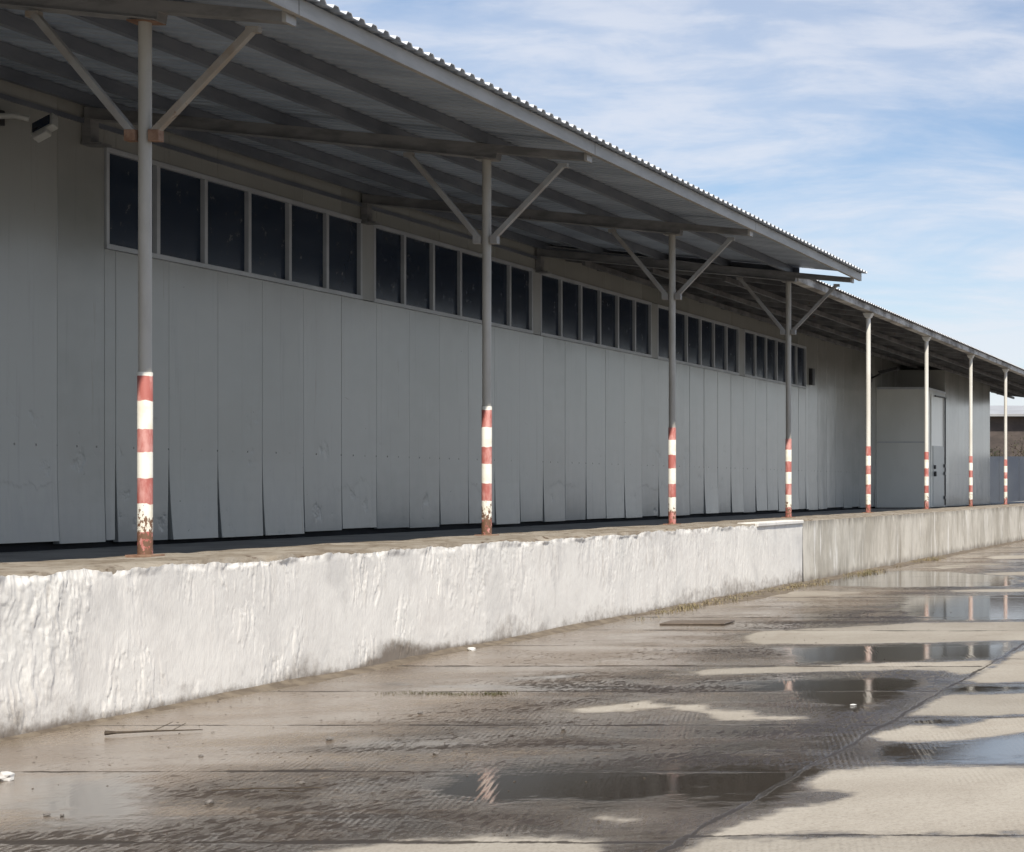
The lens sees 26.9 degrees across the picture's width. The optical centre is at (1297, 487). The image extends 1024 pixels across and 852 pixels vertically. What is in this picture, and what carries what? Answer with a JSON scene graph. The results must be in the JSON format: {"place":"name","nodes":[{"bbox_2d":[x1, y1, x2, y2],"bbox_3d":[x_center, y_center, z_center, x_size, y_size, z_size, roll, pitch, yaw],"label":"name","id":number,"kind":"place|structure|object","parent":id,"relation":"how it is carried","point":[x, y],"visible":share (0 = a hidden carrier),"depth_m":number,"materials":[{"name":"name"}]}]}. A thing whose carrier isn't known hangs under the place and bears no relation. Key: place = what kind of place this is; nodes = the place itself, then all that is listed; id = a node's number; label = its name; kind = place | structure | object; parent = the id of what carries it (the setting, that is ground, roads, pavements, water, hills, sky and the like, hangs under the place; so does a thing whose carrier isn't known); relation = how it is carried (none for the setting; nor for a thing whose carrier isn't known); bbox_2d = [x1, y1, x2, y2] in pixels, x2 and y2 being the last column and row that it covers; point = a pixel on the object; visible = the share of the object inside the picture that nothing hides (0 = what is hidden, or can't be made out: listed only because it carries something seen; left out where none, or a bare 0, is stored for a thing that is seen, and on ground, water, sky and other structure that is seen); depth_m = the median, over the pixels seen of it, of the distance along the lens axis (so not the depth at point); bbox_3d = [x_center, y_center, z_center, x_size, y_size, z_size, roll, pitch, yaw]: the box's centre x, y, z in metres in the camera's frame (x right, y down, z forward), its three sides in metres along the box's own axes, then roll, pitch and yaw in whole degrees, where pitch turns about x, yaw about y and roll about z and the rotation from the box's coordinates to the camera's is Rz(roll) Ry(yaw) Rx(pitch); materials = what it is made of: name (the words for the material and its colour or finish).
{"place":"outdoors","nodes":[
{"label":"outdoors","id":0,"kind":"place"},
{"bbox_2d":[0,541,1023,851],"bbox_3d":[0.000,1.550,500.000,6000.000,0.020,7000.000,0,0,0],"label":"ground","id":1,"kind":"structure","parent":0,"point":[758,735],"depth_m":10.87,"materials":[{"name":"grey concrete"}]},
{"bbox_2d":[0,771,14,780],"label":"paper scrap","id":2,"kind":"object","parent":1,"relation":"on","point":[6,776],"visible":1,"depth_m":9.63,"materials":[{"name":"white paper"}]},
{"bbox_2d":[104,722,202,734],"bbox_3d":[-7.203,1.516,11.516,0.526,0.056,0.093,0,0,-28],"label":"twig","id":3,"kind":"object","parent":1,"relation":"on","point":[117,732],"visible":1,"depth_m":11.46,"materials":[{"name":"brown wood"}]},
{"bbox_2d":[212,787,319,791],"bbox_3d":[-5.250,1.534,9.275,0.501,0.016,0.153,0,0,0],"label":"twig","id":4,"kind":"object","parent":1,"relation":"on","point":[269,788],"visible":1,"depth_m":9.28,"materials":[{"name":"brown wood"}]},
{"bbox_2d":[375,690,489,695],"bbox_3d":[-6.496,1.546,13.709,0.953,0.007,0.479,0,0,0],"label":"weed plant","id":5,"kind":"object","parent":1,"relation":"on","point":[440,693],"visible":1,"depth_m":13.75,"materials":[{"name":"plant"}]},
{"bbox_2d":[467,647,475,650],"bbox_3d":[-7.819,1.539,17.299,0.085,0.047,0.070,0,0,23],"label":"paper scrap","id":6,"kind":"object","parent":1,"relation":"on","point":[471,648],"visible":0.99,"depth_m":17.27,"materials":[{"name":"white paper"}]},
{"bbox_2d":[448,690,517,696],"bbox_3d":[-6.113,1.545,13.680,0.513,0.011,0.392,0,0,-24],"label":"weed plant","id":7,"kind":"object","parent":1,"relation":"on","point":[495,694],"visible":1,"depth_m":13.68,"materials":[{"name":"plant"}]},
{"bbox_2d":[32,600,950,840],"bbox_3d":[-5.582,1.546,16.997,4.706,0.006,18.007,0,0,0],"label":"grit","id":8,"kind":"object","parent":1,"relation":"on","point":[449,728],"visible":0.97,"depth_m":11.85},
{"bbox_2d":[0,79,989,551],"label":"warehouse","id":9,"kind":"structure","parent":1,"relation":"on","point":[316,357],"depth_m":25.86,"materials":[{"name":"metal"}]},
{"bbox_2d":[0,110,57,142],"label":"floodlight","id":10,"kind":"object","parent":9,"relation":"attached to","point":[43,128],"visible":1,"depth_m":18.85,"materials":[{"name":"metal"}]},
{"bbox_2d":[104,147,362,299],"bbox_3d":[-13.374,-3.245,23.260,0.092,1.140,5.600,0,0,0],"label":"window","id":11,"kind":"structure","parent":9,"relation":"in","point":[199,220],"depth_m":22.97,"materials":[{"name":"black glass"}]},
{"bbox_2d":[0,0,867,282],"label":"front canopy","id":12,"kind":"object","parent":9,"relation":"attached to","point":[322,90],"visible":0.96,"depth_m":20.07,"materials":[{"name":"metal"}]},
{"bbox_2d":[374,225,532,333],"bbox_3d":[-13.374,-3.245,29.135,0.092,1.140,5.490,0,0,0],"label":"window","id":13,"kind":"structure","parent":9,"relation":"in","point":[412,272],"depth_m":28.71,"materials":[{"name":"black glass"}]},
{"bbox_2d":[539,274,651,357],"bbox_3d":[-13.374,-3.245,34.970,0.092,1.140,5.540,0,0,0],"label":"window","id":14,"kind":"structure","parent":9,"relation":"in","point":[574,311],"depth_m":34.75,"materials":[{"name":"black glass"}]},
{"bbox_2d":[657,304,738,374],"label":"window","id":15,"kind":"structure","parent":9,"relation":"in","point":[701,342],"depth_m":40.84,"materials":[{"name":"black glass"}]},
{"bbox_2d":[744,329,805,388],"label":"window","id":16,"kind":"structure","parent":9,"relation":"in","point":[764,355],"depth_m":46.52,"materials":[{"name":"black glass"}]},
{"bbox_2d":[550,245,1023,398],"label":"canopy","id":17,"kind":"object","parent":9,"relation":"attached to","point":[836,317],"visible":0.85,"depth_m":41.60,"materials":[{"name":"metal"}]},
{"bbox_2d":[871,367,899,381],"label":"wall lamp","id":18,"kind":"object","parent":9,"relation":"attached to","point":[885,371],"visible":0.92,"depth_m":56.63,"materials":[{"name":"metal"}]},
{"bbox_2d":[931,394,946,506],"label":"door","id":19,"kind":"structure","parent":9,"relation":"in","point":[938,403],"depth_m":59.60,"materials":[{"name":"metal"}]},
{"bbox_2d":[0,501,1023,737],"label":"loading dock","id":20,"kind":"object","parent":1,"relation":"on","point":[87,634],"visible":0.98,"depth_m":15.97,"materials":[{"name":"concrete"}]},
{"bbox_2d":[25,11,261,557],"bbox_3d":[-8.930,-1.560,14.160,1.800,4.247,0.180,0,0,0],"label":"canopy post","id":21,"kind":"object","parent":20,"relation":"on","point":[146,134],"visible":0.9,"depth_m":14.12,"materials":[{"name":"grey metal"}]},
{"bbox_2d":[403,152,568,535],"bbox_3d":[-8.930,-1.560,20.130,1.800,4.247,0.180,0,0,0],"label":"canopy post","id":22,"kind":"object","parent":20,"relation":"on","point":[486,239],"visible":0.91,"depth_m":20.09,"materials":[{"name":"grey metal"}]},
{"bbox_2d":[608,229,734,524],"bbox_3d":[-8.930,-1.560,26.100,1.800,4.247,0.180,0,0,0],"label":"canopy post","id":23,"kind":"object","parent":20,"relation":"on","point":[672,296],"visible":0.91,"depth_m":26.05,"materials":[{"name":"grey metal"}]},
{"bbox_2d":[736,277,839,517],"bbox_3d":[-8.930,-1.560,32.070,1.800,4.247,0.180,0,0,0],"label":"canopy post","id":24,"kind":"object","parent":20,"relation":"on","point":[788,332],"visible":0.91,"depth_m":32.03,"materials":[{"name":"grey metal"}]},
{"bbox_2d":[862,313,873,512],"bbox_3d":[-8.930,-1.531,38.040,0.204,4.190,0.180,0,0,0],"label":"canopy post","id":25,"kind":"object","parent":20,"relation":"on","point":[868,316],"visible":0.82,"depth_m":38.00,"materials":[{"name":"white metal"}]},
{"bbox_2d":[922,336,930,508],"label":"canopy post","id":26,"kind":"object","parent":20,"relation":"on","point":[926,339],"visible":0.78,"depth_m":43.97,"materials":[{"name":"white metal"}]},
{"bbox_2d":[967,354,974,506],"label":"canopy post","id":27,"kind":"object","parent":20,"relation":"on","point":[970,356],"visible":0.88,"depth_m":49.94,"materials":[{"name":"white metal"}]},
{"bbox_2d":[1002,369,1008,504],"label":"canopy post","id":28,"kind":"object","parent":20,"relation":"on","point":[1005,371],"visible":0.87,"depth_m":55.91,"materials":[{"name":"white metal"}]},
{"bbox_2d":[990,456,1023,502],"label":"metal fence","id":29,"kind":"object","parent":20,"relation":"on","point":[1015,478],"visible":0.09,"depth_m":92.00,"materials":[{"name":"metal"}]},
{"bbox_2d":[659,620,734,624],"bbox_3d":[-6.810,1.536,20.750,0.720,0.021,0.480,0,0,-3],"label":"drain cover","id":30,"kind":"object","parent":1,"relation":"on","point":[697,622],"visible":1,"depth_m":20.60,"materials":[{"name":"grey metal"}]},
{"bbox_2d":[633,555,944,619],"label":"dry grass","id":31,"kind":"structure","parent":1,"relation":"on","point":[868,571],"depth_m":26.75,"materials":[{"name":"brown plant"}]},
{"bbox_2d":[0,539,1023,741],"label":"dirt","id":32,"kind":"structure","parent":0,"point":[318,678],"depth_m":17.08,"materials":[{"name":"brown soil"}]},
{"bbox_2d":[326,0,1023,405],"label":"sky","id":33,"kind":"structure","parent":0,"point":[886,137],"materials":[{"name":"blue"}]},
{"bbox_2d":[990,406,1023,455],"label":"brick building","id":34,"kind":"structure","parent":0,"point":[1015,422],"depth_m":112.00,"materials":[{"name":"brick"}]},
{"bbox_2d":[990,445,1023,455],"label":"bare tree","id":35,"kind":"object","parent":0,"point":[994,453],"visible":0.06,"depth_m":97.95,"materials":[{"name":"brown plant"}]},
{"bbox_2d":[1007,435,1023,455],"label":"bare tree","id":36,"kind":"object","parent":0,"point":[1015,447],"visible":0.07,"depth_m":105.24,"materials":[{"name":"brown plant"}]}
]}

